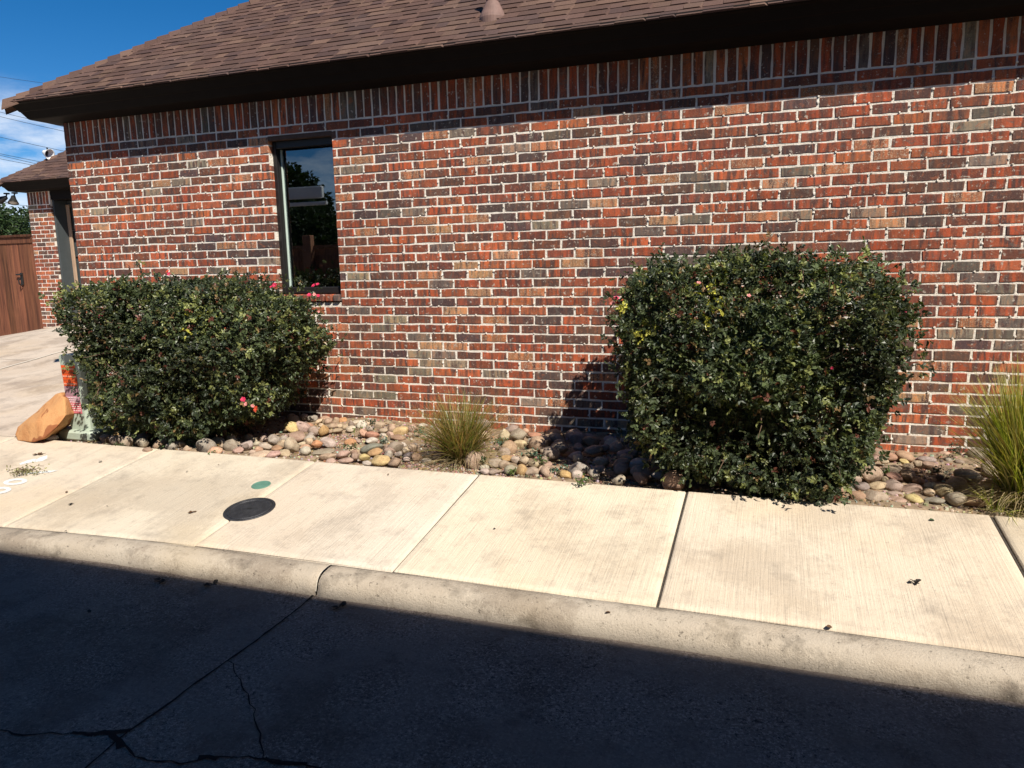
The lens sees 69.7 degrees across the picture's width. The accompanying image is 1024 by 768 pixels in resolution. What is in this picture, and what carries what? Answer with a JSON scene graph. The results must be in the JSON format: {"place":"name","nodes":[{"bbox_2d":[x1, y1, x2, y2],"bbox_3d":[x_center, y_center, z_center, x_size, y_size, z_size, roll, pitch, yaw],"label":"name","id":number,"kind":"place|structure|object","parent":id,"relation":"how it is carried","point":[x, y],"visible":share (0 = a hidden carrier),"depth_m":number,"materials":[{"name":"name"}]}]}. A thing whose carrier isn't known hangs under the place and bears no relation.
{"place":"outdoors","nodes":[
{"label":"outdoors","id":0,"kind":"place"},
{"bbox_2d":[0,326,88,436],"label":"driveway","id":1,"kind":"structure","parent":0,"point":[28,389],"depth_m":7.82,"materials":[{"name":"concrete"}]},
{"bbox_2d":[0,234,42,335],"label":"cedar gate","id":2,"kind":"structure","parent":1,"relation":"on","point":[20,309],"depth_m":12.39,"materials":[{"name":"brown wood"}]},
{"bbox_2d":[0,0,248,214],"label":"sky","id":3,"kind":"structure","parent":0,"point":[42,41],"materials":[{"name":"blue"}]},
{"bbox_2d":[0,0,1023,452],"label":"brick house","id":4,"kind":"structure","parent":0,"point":[436,198],"depth_m":5.12,"materials":[{"name":"brick"}]},
{"bbox_2d":[7,192,18,204],"bbox_3d":[-8.049,-2.994,11.873,0.159,0.202,0.181,2,10,19],"label":"floodlight","id":5,"kind":"object","parent":4,"relation":"attached to","point":[12,200],"visible":1,"depth_m":11.86,"materials":[{"name":"black metal"}]},
{"bbox_2d":[42,148,54,159],"bbox_3d":[-7.594,-3.761,12.016,0.172,0.195,0.177,2,10,19],"label":"spotlight","id":6,"kind":"object","parent":4,"relation":"attached to","point":[48,153],"visible":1,"depth_m":12.02,"materials":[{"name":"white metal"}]},
{"bbox_2d":[70,207,81,301],"bbox_3d":[-5.278,-1.793,11.606,4.235,2.295,0.055,2,10,19],"label":"garage door","id":7,"kind":"structure","parent":4,"relation":"in","point":[71,210],"depth_m":12.19,"materials":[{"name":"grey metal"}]},
{"bbox_2d":[268,131,341,301],"bbox_3d":[-1.606,-1.296,5.795,0.578,1.285,0.142,2,10,19],"label":"window","id":8,"kind":"structure","parent":4,"relation":"in","point":[307,182],"depth_m":5.85,"materials":[{"name":"glass"}]},
{"bbox_2d":[0,550,1023,767],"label":"road","id":9,"kind":"structure","parent":0,"point":[349,685],"depth_m":2.51,"materials":[{"name":"asphalt"}]},
{"bbox_2d":[0,595,321,767],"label":"road crack","id":10,"kind":"object","parent":9,"relation":"on","point":[114,737],"visible":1,"depth_m":2.35,"materials":[{"name":"asphalt"}]},
{"bbox_2d":[0,436,1023,656],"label":"sidewalk","id":11,"kind":"structure","parent":0,"point":[848,568],"depth_m":3.50,"materials":[{"name":"concrete"}]},
{"bbox_2d":[0,455,57,493],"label":"painted number","id":12,"kind":"object","parent":11,"relation":"on","point":[8,489],"visible":0.99,"depth_m":4.68,"materials":[{"name":"white paint"}]},
{"bbox_2d":[6,461,49,476],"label":"weed clippings","id":13,"kind":"object","parent":12,"relation":"on","point":[25,469],"visible":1,"depth_m":4.74,"materials":[{"name":"beige plant"}]},
{"bbox_2d":[223,498,275,521],"bbox_3d":[-1.433,0.696,4.021,0.276,0.037,0.276,2,18,19],"label":"manhole cover","id":14,"kind":"object","parent":11,"relation":"on","point":[248,509],"visible":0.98,"depth_m":4.01,"materials":[{"name":"metal"}]},
{"bbox_2d":[251,481,270,488],"bbox_3d":[-1.474,0.602,4.326,0.111,0.024,0.111,2,18,19],"label":"valve cover","id":15,"kind":"object","parent":11,"relation":"on","point":[260,484],"visible":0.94,"depth_m":4.32,"materials":[{"name":"green plastic"}]},
{"bbox_2d":[21,476,1023,657],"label":"joint filler","id":16,"kind":"object","parent":11,"relation":"in","point":[992,519],"visible":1,"depth_m":3.29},
{"bbox_2d":[574,473,595,485],"bbox_3d":[0.386,0.518,4.003,0.122,0.066,0.086,-4,10,-16],"label":"weed","id":17,"kind":"object","parent":11,"relation":"on","point":[582,480],"visible":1,"depth_m":4.00,"materials":[{"name":"green plant"}]},
{"bbox_2d":[979,506,1023,522],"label":"grass tuft","id":18,"kind":"object","parent":11,"relation":"on","point":[1005,512],"visible":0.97,"depth_m":3.46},
{"bbox_2d":[7,415,1023,517],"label":"planting bed","id":19,"kind":"object","parent":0,"point":[921,494],"visible":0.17,"depth_m":4.53,"materials":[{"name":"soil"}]},
{"bbox_2d":[15,392,74,441],"bbox_3d":[-3.482,0.239,5.515,0.427,0.349,0.581,-3,10,-13],"label":"boulder","id":20,"kind":"object","parent":19,"relation":"on","point":[54,414],"visible":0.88,"depth_m":5.36,"materials":[{"name":"stone"}]},
{"bbox_2d":[59,353,122,441],"bbox_3d":[-3.194,0.086,5.536,0.330,0.634,0.300,2,10,19],"label":"utility pedestal","id":21,"kind":"object","parent":19,"relation":"on","point":[81,428],"visible":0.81,"depth_m":5.44,"materials":[{"name":"metal"}]},
{"bbox_2d":[99,434,110,442],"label":"river stone","id":22,"kind":"object","parent":19,"relation":"on","point":[103,438],"visible":0.81,"depth_m":5.34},
{"bbox_2d":[109,435,122,444],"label":"river stone","id":23,"kind":"object","parent":19,"relation":"on","point":[114,439],"visible":0.73,"depth_m":5.28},
{"bbox_2d":[120,436,132,446],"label":"river stone","id":24,"kind":"object","parent":19,"relation":"on","point":[127,440],"visible":0.93,"depth_m":5.19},
{"bbox_2d":[136,438,148,446],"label":"river stone","id":25,"kind":"object","parent":19,"relation":"on","point":[142,442],"visible":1,"depth_m":5.21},
{"bbox_2d":[165,442,177,449],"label":"river stone","id":26,"kind":"object","parent":19,"relation":"on","point":[172,446],"visible":0.81,"depth_m":5.05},
{"bbox_2d":[38,260,347,445],"bbox_3d":[-2.358,-0.251,5.430,2.557,1.319,1.418,2,10,19],"label":"rose shrub","id":27,"kind":"object","parent":19,"relation":"on","point":[158,346],"visible":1,"depth_m":5.04,"materials":[{"name":"green plant"}]},
{"bbox_2d":[196,438,216,452],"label":"river stone","id":28,"kind":"object","parent":19,"relation":"on","point":[205,445],"visible":0.76,"depth_m":4.96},
{"bbox_2d":[223,439,239,450],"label":"river stone","id":29,"kind":"object","parent":19,"relation":"on","point":[230,445],"visible":0.86,"depth_m":4.99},
{"bbox_2d":[249,450,269,456],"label":"river stone","id":30,"kind":"object","parent":19,"relation":"on","point":[263,453],"visible":0.67,"depth_m":4.81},
{"bbox_2d":[266,450,280,457],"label":"river stone","id":31,"kind":"object","parent":19,"relation":"on","point":[272,454],"visible":0.91,"depth_m":4.78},
{"bbox_2d":[268,434,279,444],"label":"river stone","id":32,"kind":"object","parent":19,"relation":"on","point":[273,439],"visible":0.92,"depth_m":5.17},
{"bbox_2d":[284,421,297,432],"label":"river stone","id":33,"kind":"object","parent":19,"relation":"on","point":[290,426],"visible":0.82,"depth_m":5.54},
{"bbox_2d":[284,437,299,452],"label":"river stone","id":34,"kind":"object","parent":19,"relation":"on","point":[291,444],"visible":0.91,"depth_m":4.94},
{"bbox_2d":[287,413,300,421],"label":"river stone","id":35,"kind":"object","parent":19,"relation":"on","point":[292,417],"visible":0.79,"depth_m":5.93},
{"bbox_2d":[288,431,304,441],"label":"river stone","id":36,"kind":"object","parent":19,"relation":"on","point":[298,436],"visible":0.83,"depth_m":5.26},
{"bbox_2d":[296,421,310,432],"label":"river stone","id":37,"kind":"object","parent":19,"relation":"on","point":[303,426],"visible":0.86,"depth_m":5.57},
{"bbox_2d":[300,446,310,454],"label":"river stone","id":38,"kind":"object","parent":19,"relation":"on","point":[305,450],"visible":1,"depth_m":4.85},
{"bbox_2d":[312,448,334,455],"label":"river stone","id":39,"kind":"object","parent":19,"relation":"on","point":[318,452],"visible":0.85,"depth_m":4.86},
{"bbox_2d":[318,425,328,435],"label":"river stone","id":40,"kind":"object","parent":19,"relation":"on","point":[323,430],"visible":1,"depth_m":5.41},
{"bbox_2d":[319,453,335,459],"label":"river stone","id":41,"kind":"object","parent":19,"relation":"on","point":[325,456],"visible":0.89,"depth_m":4.73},
{"bbox_2d":[320,437,335,447],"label":"river stone","id":42,"kind":"object","parent":19,"relation":"on","point":[327,442],"visible":0.97,"depth_m":5.07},
{"bbox_2d":[336,450,349,458],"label":"river stone","id":43,"kind":"object","parent":19,"relation":"on","point":[342,454],"visible":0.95,"depth_m":4.75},
{"bbox_2d":[338,457,353,463],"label":"river stone","id":44,"kind":"object","parent":19,"relation":"on","point":[346,460],"visible":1,"depth_m":4.62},
{"bbox_2d":[360,443,383,453],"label":"river stone","id":45,"kind":"object","parent":19,"relation":"on","point":[365,449],"visible":0.83,"depth_m":4.89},
{"bbox_2d":[365,431,378,437],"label":"river stone","id":46,"kind":"object","parent":19,"relation":"on","point":[368,434],"visible":0.91,"depth_m":5.29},
{"bbox_2d":[367,448,382,455],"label":"river stone","id":47,"kind":"object","parent":19,"relation":"on","point":[374,451],"visible":0.94,"depth_m":4.81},
{"bbox_2d":[371,455,390,465],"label":"river stone","id":48,"kind":"object","parent":19,"relation":"on","point":[380,460],"visible":0.96,"depth_m":4.57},
{"bbox_2d":[388,457,400,466],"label":"river stone","id":49,"kind":"object","parent":19,"relation":"on","point":[394,462],"visible":1,"depth_m":4.51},
{"bbox_2d":[387,441,403,451],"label":"river stone","id":50,"kind":"object","parent":19,"relation":"on","point":[396,446],"visible":0.79,"depth_m":4.91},
{"bbox_2d":[392,426,408,434],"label":"river stone","id":51,"kind":"object","parent":19,"relation":"on","point":[401,430],"visible":0.72,"depth_m":5.34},
{"bbox_2d":[397,384,521,474],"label":"ornamental grass","id":52,"kind":"object","parent":19,"relation":"on","point":[457,445],"depth_m":4.49,"materials":[{"name":"plant"}]},
{"bbox_2d":[464,451,485,468],"bbox_3d":[-0.228,0.465,4.492,0.144,0.126,0.111,-8,12,-37],"label":"river stone","id":53,"kind":"object","parent":19,"relation":"on","point":[470,458],"visible":0.81,"depth_m":4.44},
{"bbox_2d":[488,458,501,467],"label":"river stone","id":54,"kind":"object","parent":19,"relation":"on","point":[494,460],"visible":0.88,"depth_m":4.44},
{"bbox_2d":[497,448,510,456],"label":"river stone","id":55,"kind":"object","parent":19,"relation":"on","point":[507,451],"visible":0.62,"depth_m":4.67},
{"bbox_2d":[499,428,509,440],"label":"river stone","id":56,"kind":"object","parent":19,"relation":"on","point":[505,434],"visible":0.77,"depth_m":5.15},
{"bbox_2d":[501,441,516,453],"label":"river stone","id":57,"kind":"object","parent":19,"relation":"on","point":[511,446],"visible":0.69,"depth_m":4.76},
{"bbox_2d":[504,464,516,475],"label":"river stone","id":58,"kind":"object","parent":19,"relation":"on","point":[507,468],"visible":0.74,"depth_m":4.28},
{"bbox_2d":[510,428,526,439],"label":"river stone","id":59,"kind":"object","parent":19,"relation":"on","point":[516,434],"visible":0.87,"depth_m":5.11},
{"bbox_2d":[514,440,526,448],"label":"river stone","id":60,"kind":"object","parent":19,"relation":"on","point":[521,444],"visible":0.76,"depth_m":4.92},
{"bbox_2d":[516,464,526,474],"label":"river stone","id":61,"kind":"object","parent":19,"relation":"on","point":[521,469],"visible":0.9,"depth_m":4.26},
{"bbox_2d":[519,447,543,458],"bbox_3d":[0.121,0.421,4.523,0.164,0.069,0.068,2,10,19],"label":"weed","id":62,"kind":"object","parent":19,"relation":"on","point":[535,453],"visible":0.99,"depth_m":4.51,"materials":[{"name":"green plant"}]},
{"bbox_2d":[525,467,539,474],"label":"river stone","id":63,"kind":"object","parent":19,"relation":"on","point":[533,470],"visible":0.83,"depth_m":4.25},
{"bbox_2d":[528,460,540,467],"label":"river stone","id":64,"kind":"object","parent":19,"relation":"on","point":[534,463],"visible":0.84,"depth_m":4.44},
{"bbox_2d":[528,436,545,451],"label":"river stone","id":65,"kind":"object","parent":19,"relation":"on","point":[538,442],"visible":0.72,"depth_m":4.80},
{"bbox_2d":[540,465,554,477],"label":"river stone","id":66,"kind":"object","parent":19,"relation":"on","point":[545,470],"visible":0.81,"depth_m":4.20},
{"bbox_2d":[543,446,559,459],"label":"river stone","id":67,"kind":"object","parent":19,"relation":"on","point":[551,453],"visible":0.89,"depth_m":4.62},
{"bbox_2d":[549,433,564,441],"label":"river stone","id":68,"kind":"object","parent":19,"relation":"on","point":[553,437],"visible":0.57,"depth_m":5.02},
{"bbox_2d":[551,441,567,452],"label":"river stone","id":69,"kind":"object","parent":19,"relation":"on","point":[561,447],"visible":0.77,"depth_m":4.76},
{"bbox_2d":[559,469,571,478],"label":"river stone","id":70,"kind":"object","parent":19,"relation":"on","point":[564,473],"visible":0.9,"depth_m":4.18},
{"bbox_2d":[571,470,582,479],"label":"river stone","id":71,"kind":"object","parent":19,"relation":"on","point":[575,473],"visible":0.83,"depth_m":4.17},
{"bbox_2d":[569,432,585,444],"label":"river stone","id":72,"kind":"object","parent":19,"relation":"on","point":[575,437],"visible":0.82,"depth_m":5.00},
{"bbox_2d":[568,462,588,473],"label":"river stone","id":73,"kind":"object","parent":19,"relation":"on","point":[582,467],"visible":0.65,"depth_m":4.25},
{"bbox_2d":[573,454,583,462],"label":"river stone","id":74,"kind":"object","parent":19,"relation":"on","point":[578,457],"visible":0.88,"depth_m":4.53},
{"bbox_2d":[573,443,583,452],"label":"river stone","id":75,"kind":"object","parent":19,"relation":"on","point":[578,447],"visible":0.84,"depth_m":4.78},
{"bbox_2d":[582,436,598,445],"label":"river stone","id":76,"kind":"object","parent":19,"relation":"on","point":[590,440],"visible":0.83,"depth_m":4.93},
{"bbox_2d":[584,445,602,454],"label":"river stone","id":77,"kind":"object","parent":19,"relation":"on","point":[592,449],"visible":1,"depth_m":4.72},
{"bbox_2d":[587,468,600,479],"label":"river stone","id":78,"kind":"object","parent":19,"relation":"on","point":[591,472],"visible":0.97,"depth_m":4.19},
{"bbox_2d":[593,465,605,475],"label":"river stone","id":79,"kind":"object","parent":19,"relation":"on","point":[601,469],"visible":0.69,"depth_m":4.26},
{"bbox_2d":[594,457,608,466],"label":"river stone","id":80,"kind":"object","parent":19,"relation":"on","point":[604,461],"visible":0.9,"depth_m":4.45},
{"bbox_2d":[609,441,624,452],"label":"river stone","id":81,"kind":"object","parent":19,"relation":"on","point":[615,446],"visible":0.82,"depth_m":4.72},
{"bbox_2d":[612,474,625,484],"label":"river stone","id":82,"kind":"object","parent":19,"relation":"on","point":[620,479],"visible":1,"depth_m":4.06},
{"bbox_2d":[614,462,629,476],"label":"river stone","id":83,"kind":"object","parent":19,"relation":"on","point":[622,468],"visible":0.91,"depth_m":4.23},
{"bbox_2d":[613,458,630,465],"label":"river stone","id":84,"kind":"object","parent":19,"relation":"on","point":[625,460],"visible":0.51,"depth_m":4.37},
{"bbox_2d":[629,458,649,468],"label":"river stone","id":85,"kind":"object","parent":19,"relation":"on","point":[635,461],"visible":0.47,"depth_m":4.33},
{"bbox_2d":[633,472,647,484],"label":"river stone","id":86,"kind":"object","parent":19,"relation":"on","point":[640,478],"visible":1,"depth_m":4.08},
{"bbox_2d":[630,465,651,479],"bbox_3d":[0.742,0.505,4.202,0.132,0.088,0.092,7,17,8],"label":"river stone","id":87,"kind":"object","parent":19,"relation":"on","point":[639,468],"visible":0.54,"depth_m":4.18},
{"bbox_2d":[662,470,685,490],"bbox_3d":[0.872,0.525,3.969,0.123,0.120,0.110,0,9,8],"label":"river stone","id":88,"kind":"object","parent":19,"relation":"on","point":[672,479],"visible":0.81,"depth_m":3.94,"materials":[{"name":"stone"}]},
{"bbox_2d":[600,231,936,506],"bbox_3d":[1.376,-0.134,4.109,1.699,1.423,1.445,2,10,19],"label":"rose shrub","id":89,"kind":"object","parent":19,"relation":"on","point":[824,375],"visible":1,"depth_m":3.73,"materials":[{"name":"green plant"}]},
{"bbox_2d":[849,491,865,499],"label":"river stone","id":90,"kind":"object","parent":19,"relation":"on","point":[858,495],"visible":0.83,"depth_m":3.71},
{"bbox_2d":[855,482,869,490],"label":"river stone","id":91,"kind":"object","parent":19,"relation":"on","point":[863,486],"visible":0.86,"depth_m":3.86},
{"bbox_2d":[860,466,883,482],"bbox_3d":[1.981,0.497,4.054,0.120,0.098,0.119,3,13,24],"label":"river stone","id":92,"kind":"object","parent":19,"relation":"on","point":[877,475],"visible":0.75,"depth_m":4.01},
{"bbox_2d":[864,490,888,501],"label":"river stone","id":93,"kind":"object","parent":19,"relation":"on","point":[878,496],"visible":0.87,"depth_m":3.68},
{"bbox_2d":[869,481,885,489],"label":"river stone","id":94,"kind":"object","parent":19,"relation":"on","point":[878,485],"visible":0.92,"depth_m":3.88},
{"bbox_2d":[882,464,901,473],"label":"river stone","id":95,"kind":"object","parent":19,"relation":"on","point":[895,468],"visible":0.54,"depth_m":4.13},
{"bbox_2d":[885,479,903,491],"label":"river stone","id":96,"kind":"object","parent":19,"relation":"on","point":[893,485],"visible":0.94,"depth_m":3.84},
{"bbox_2d":[886,472,903,480],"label":"river stone","id":97,"kind":"object","parent":19,"relation":"on","point":[895,476],"visible":0.81,"depth_m":4.04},
{"bbox_2d":[889,496,906,502],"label":"river stone","id":98,"kind":"object","parent":19,"relation":"on","point":[898,499],"visible":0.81,"depth_m":3.65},
{"bbox_2d":[895,450,914,461],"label":"river stone","id":99,"kind":"object","parent":19,"relation":"on","point":[906,455],"visible":0.9,"depth_m":4.41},
{"bbox_2d":[900,467,915,481],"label":"river stone","id":100,"kind":"object","parent":19,"relation":"on","point":[907,474],"visible":0.98,"depth_m":4.02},
{"bbox_2d":[901,483,922,493],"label":"river stone","id":101,"kind":"object","parent":19,"relation":"on","point":[910,488],"visible":0.84,"depth_m":3.79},
{"bbox_2d":[904,494,923,503],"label":"river stone","id":102,"kind":"object","parent":19,"relation":"on","point":[913,498],"visible":0.87,"depth_m":3.63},
{"bbox_2d":[912,477,924,484],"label":"river stone","id":103,"kind":"object","parent":19,"relation":"on","point":[918,480],"visible":0.88,"depth_m":3.94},
{"bbox_2d":[917,456,936,461],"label":"river stone","id":104,"kind":"object","parent":19,"relation":"on","point":[925,458],"visible":0.85,"depth_m":4.38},
{"bbox_2d":[923,488,934,496],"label":"river stone","id":105,"kind":"object","parent":19,"relation":"on","point":[929,492],"visible":0.91,"depth_m":3.75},
{"bbox_2d":[922,461,940,467],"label":"river stone","id":106,"kind":"object","parent":19,"relation":"on","point":[928,464],"visible":0.8,"depth_m":4.26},
{"bbox_2d":[924,497,944,504],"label":"river stone","id":107,"kind":"object","parent":19,"relation":"on","point":[935,500],"visible":0.99,"depth_m":3.62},
{"bbox_2d":[933,484,953,498],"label":"river stone","id":108,"kind":"object","parent":19,"relation":"on","point":[941,490],"visible":0.81,"depth_m":3.73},
{"bbox_2d":[945,442,965,455],"bbox_3d":[2.637,0.383,4.368,0.144,0.080,0.080,-10,13,-41],"label":"weed","id":109,"kind":"object","parent":19,"relation":"on","point":[956,450],"visible":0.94,"depth_m":4.35,"materials":[{"name":"green plant"}]},
{"bbox_2d":[945,492,967,506],"bbox_3d":[2.192,0.570,3.628,0.100,0.078,0.102,14,-1,0],"label":"river stone","id":110,"kind":"object","parent":19,"relation":"on","point":[956,499],"visible":0.98,"depth_m":3.60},
{"bbox_2d":[945,476,967,491],"bbox_3d":[2.331,0.528,3.857,0.103,0.086,0.067,-9,-7,31],"label":"river stone","id":111,"kind":"object","parent":19,"relation":"on","point":[955,480],"visible":0.72,"depth_m":3.84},
{"bbox_2d":[953,469,982,483],"bbox_3d":[2.475,0.502,3.993,0.146,0.082,0.132,18,7,19],"label":"river stone","id":112,"kind":"object","parent":19,"relation":"on","point":[964,473],"visible":0.78,"depth_m":3.95,"materials":[{"name":"stone"}]},
{"bbox_2d":[966,448,984,458],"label":"river stone","id":113,"kind":"object","parent":19,"relation":"on","point":[969,455],"visible":0.23,"depth_m":4.35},
{"bbox_2d":[963,496,991,506],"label":"river stone","id":114,"kind":"object","parent":19,"relation":"on","point":[970,503],"visible":0.45,"depth_m":3.60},
{"bbox_2d":[935,351,1023,516],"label":"ornamental grass","id":115,"kind":"object","parent":19,"relation":"on","point":[1003,454],"depth_m":3.54,"materials":[{"name":"plant"}]},
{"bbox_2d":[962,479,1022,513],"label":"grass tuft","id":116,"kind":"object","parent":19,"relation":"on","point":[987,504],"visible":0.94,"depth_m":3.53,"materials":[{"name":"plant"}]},
{"label":"ground","id":117,"kind":"structure","parent":0,"visible":0},
{"bbox_2d":[0,203,30,235],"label":"shade tree","id":118,"kind":"object","parent":117,"relation":"on","point":[13,224],"visible":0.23,"depth_m":22.07,"materials":[{"name":"green plant"}]},
{"bbox_2d":[0,527,1023,703],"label":"curb","id":119,"kind":"structure","parent":117,"relation":"on","point":[978,673],"depth_m":2.92,"materials":[{"name":"concrete"}]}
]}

